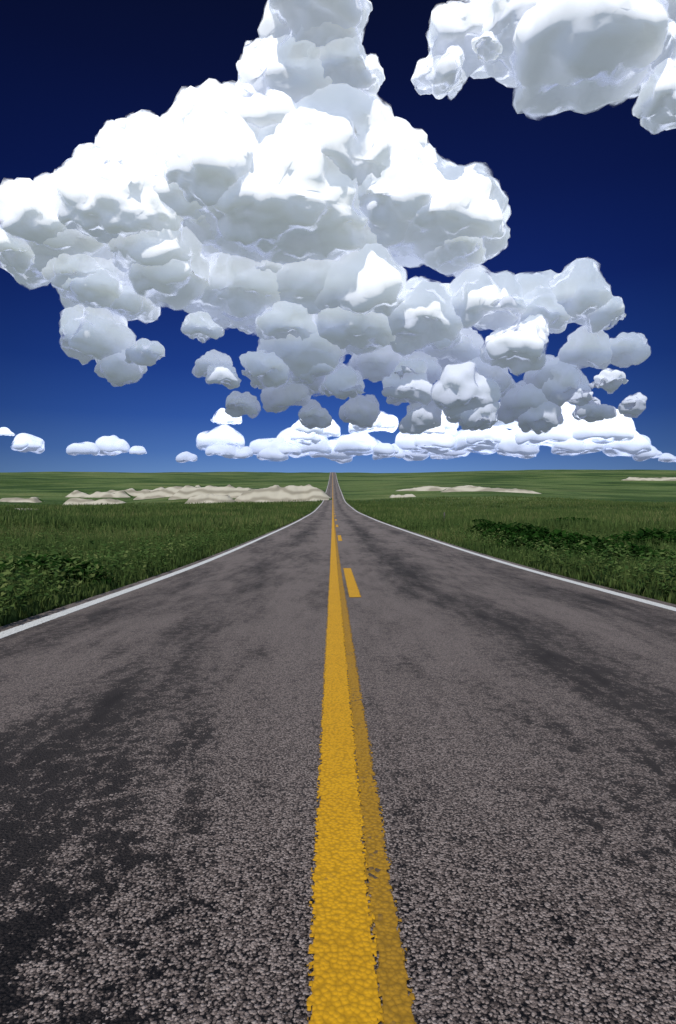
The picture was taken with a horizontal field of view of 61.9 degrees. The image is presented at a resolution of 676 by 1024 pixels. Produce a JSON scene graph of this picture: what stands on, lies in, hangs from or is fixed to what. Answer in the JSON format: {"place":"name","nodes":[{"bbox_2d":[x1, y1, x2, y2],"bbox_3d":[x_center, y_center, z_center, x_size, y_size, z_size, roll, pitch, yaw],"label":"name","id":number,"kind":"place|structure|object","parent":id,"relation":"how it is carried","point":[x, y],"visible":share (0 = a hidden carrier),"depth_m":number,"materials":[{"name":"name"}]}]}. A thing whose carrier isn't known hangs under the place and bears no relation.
{"place":"outdoors","nodes":[
{"label":"outdoors","id":0,"kind":"place"},
{"bbox_2d":[0,472,675,1023],"bbox_3d":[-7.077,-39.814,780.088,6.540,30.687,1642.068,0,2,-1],"label":"road asphalt","id":1,"kind":"structure","parent":0,"point":[160,746],"depth_m":1.89,"materials":[{"name":"grey asphalt"}]},
{"bbox_2d":[0,477,329,638],"bbox_3d":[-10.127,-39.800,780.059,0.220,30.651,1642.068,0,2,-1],"label":"white line","id":2,"kind":"object","parent":1,"relation":"on","point":[13,630],"visible":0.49,"depth_m":6.49,"materials":[{"name":"paint"}]},
{"bbox_2d":[306,486,384,1023],"bbox_3d":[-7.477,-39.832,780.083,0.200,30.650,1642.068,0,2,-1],"label":"road center line","id":3,"kind":"object","parent":1,"relation":"on","point":[343,984],"visible":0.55,"depth_m":1.41,"materials":[{"name":"paint"}]},
{"bbox_2d":[333,501,360,596],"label":"dashed road line","id":4,"kind":"object","parent":1,"relation":"on","point":[352,589],"visible":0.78,"depth_m":7.79,"materials":[{"name":"paint"}]},
{"bbox_2d":[333,510,416,1023],"bbox_3d":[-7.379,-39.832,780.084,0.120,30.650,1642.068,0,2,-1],"label":"old yellow line","id":5,"kind":"object","parent":1,"relation":"on","point":[392,976],"visible":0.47,"depth_m":1.41,"materials":[{"name":"paint"}]},
{"bbox_2d":[335,472,675,610],"bbox_3d":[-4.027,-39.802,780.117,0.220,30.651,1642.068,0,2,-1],"label":"white line","id":6,"kind":"object","parent":1,"relation":"on","point":[618,594],"visible":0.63,"depth_m":8.46,"materials":[{"name":"paint"}]},
{"bbox_2d":[0,0,675,434],"bbox_3d":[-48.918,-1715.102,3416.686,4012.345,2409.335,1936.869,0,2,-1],"label":"cloud","id":7,"kind":"structure","parent":0,"point":[296,196],"depth_m":3135.14,"materials":[{"name":"white"}]},
{"bbox_2d":[0,469,675,626],"bbox_3d":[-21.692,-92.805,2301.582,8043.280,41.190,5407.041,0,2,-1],"label":"terrain","id":8,"kind":"structure","parent":0,"point":[53,488],"depth_m":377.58,"materials":[{"name":"green plant"}]},
{"bbox_2d":[0,497,44,502],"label":"badlands outcrop","id":9,"kind":"object","parent":8,"relation":"on","point":[34,499],"visible":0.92,"depth_m":194.15,"materials":[{"name":"stone"}]},
{"bbox_2d":[0,552,118,591],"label":"shrub","id":10,"kind":"object","parent":8,"relation":"on","point":[40,563],"visible":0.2,"depth_m":7.64,"materials":[{"name":"green plant"}]},
{"bbox_2d":[64,498,125,504],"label":"badlands outcrop","id":11,"kind":"object","parent":8,"relation":"on","point":[71,501],"visible":0.64,"depth_m":169.07,"materials":[{"name":"stone"}]},
{"bbox_2d":[66,490,133,497],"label":"badlands outcrop","id":12,"kind":"object","parent":8,"relation":"on","point":[79,493],"visible":0.9,"depth_m":239.44,"materials":[{"name":"stone"}]},
{"bbox_2d":[107,487,164,495],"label":"badlands outcrop","id":13,"kind":"object","parent":8,"relation":"on","point":[132,492],"visible":0.43,"depth_m":248.69,"materials":[{"name":"stone"}]},
{"bbox_2d":[132,485,200,499],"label":"badlands outcrop","id":14,"kind":"object","parent":8,"relation":"on","point":[168,492],"visible":0.52,"depth_m":220.71,"materials":[{"name":"stone"}]},
{"bbox_2d":[184,494,234,503],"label":"badlands outcrop","id":15,"kind":"object","parent":8,"relation":"on","point":[207,498],"visible":0.77,"depth_m":161.21,"materials":[{"name":"stone"}]},
{"bbox_2d":[167,484,256,499],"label":"badlands outcrop","id":16,"kind":"object","parent":8,"relation":"on","point":[189,491],"visible":0.64,"depth_m":183.44,"materials":[{"name":"stone"}]},
{"bbox_2d":[235,484,331,501],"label":"badlands outcrop","id":17,"kind":"object","parent":8,"relation":"on","point":[275,493],"visible":0.87,"depth_m":167.06,"materials":[{"name":"stone"}]},
{"bbox_2d":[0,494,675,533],"bbox_3d":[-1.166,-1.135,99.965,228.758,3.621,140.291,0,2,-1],"label":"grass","id":18,"kind":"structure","parent":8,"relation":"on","point":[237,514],"depth_m":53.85,"materials":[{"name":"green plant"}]},
{"bbox_2d":[390,494,415,497],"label":"badlands outcrop","id":19,"kind":"object","parent":8,"relation":"on","point":[399,496],"visible":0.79,"depth_m":182.40,"materials":[{"name":"stone"}]},
{"bbox_2d":[395,485,476,490],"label":"badlands outcrop","id":20,"kind":"object","parent":8,"relation":"on","point":[430,488],"visible":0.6,"depth_m":224.58,"materials":[{"name":"stone"}]},
{"bbox_2d":[469,519,489,523],"bbox_3d":[8.832,0.810,34.884,2.508,0.804,2.069,0,2,-1],"label":"shrub","id":21,"kind":"object","parent":8,"relation":"on","point":[480,521],"visible":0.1,"depth_m":34.72,"materials":[{"name":"green plant"}]},
{"bbox_2d":[466,521,509,535],"bbox_3d":[6.901,0.849,25.140,2.702,0.886,2.151,0,2,-1],"label":"shrub","id":22,"kind":"object","parent":8,"relation":"on","point":[484,526],"visible":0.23,"depth_m":25.05,"materials":[{"name":"green plant"}]},
{"bbox_2d":[439,486,540,493],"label":"badlands outcrop","id":23,"kind":"object","parent":8,"relation":"on","point":[469,488],"visible":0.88,"depth_m":214.23,"materials":[{"name":"stone"}]},
{"bbox_2d":[479,522,553,544],"bbox_3d":[6.603,0.854,20.573,3.303,0.996,2.626,0,2,-1],"label":"shrub","id":24,"kind":"object","parent":8,"relation":"on","point":[512,529],"visible":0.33,"depth_m":20.41,"materials":[{"name":"green plant"}]},
{"bbox_2d":[485,529,596,551],"bbox_3d":[6.046,0.921,16.454,3.560,0.921,2.959,0,2,-1],"label":"shrub","id":25,"kind":"object","parent":8,"relation":"on","point":[530,534],"visible":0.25,"depth_m":16.27,"materials":[{"name":"green plant"}]},
{"bbox_2d":[537,517,600,523],"bbox_3d":[14.339,0.742,34.665,5.072,0.911,4.023,0,2,-1],"label":"shrub","id":26,"kind":"object","parent":8,"relation":"on","point":[571,518],"visible":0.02,"depth_m":34.63,"materials":[{"name":"green plant"}]},
{"bbox_2d":[527,535,622,556],"bbox_3d":[6.343,0.989,14.788,2.996,0.791,2.429,0,2,-1],"label":"shrub","id":27,"kind":"object","parent":8,"relation":"on","point":[570,539],"visible":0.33,"depth_m":14.61,"materials":[{"name":"green plant"}]},
{"bbox_2d":[555,541,675,567],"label":"shrub","id":28,"kind":"object","parent":8,"relation":"on","point":[638,549],"visible":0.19,"depth_m":12.03,"materials":[{"name":"green plant"}]},
{"bbox_2d":[602,527,675,547],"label":"shrub","id":29,"kind":"object","parent":8,"relation":"on","point":[642,534],"visible":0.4,"depth_m":15.97,"materials":[{"name":"green plant"}]},
{"bbox_2d":[621,477,675,480],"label":"badlands outcrop","id":30,"kind":"object","parent":8,"relation":"on","point":[652,479],"visible":0.98,"depth_m":413.00,"materials":[{"name":"stone"}]},
{"bbox_2d":[0,402,675,463],"bbox_3d":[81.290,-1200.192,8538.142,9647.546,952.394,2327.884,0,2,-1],"label":"cloud","id":31,"kind":"structure","parent":0,"point":[618,435],"depth_m":8288.58,"materials":[{"name":"white"}]},
{"bbox_2d":[0,0,675,472],"label":"sky","id":32,"kind":"structure","parent":0,"point":[597,185],"materials":[{"name":"blue"}]}
]}

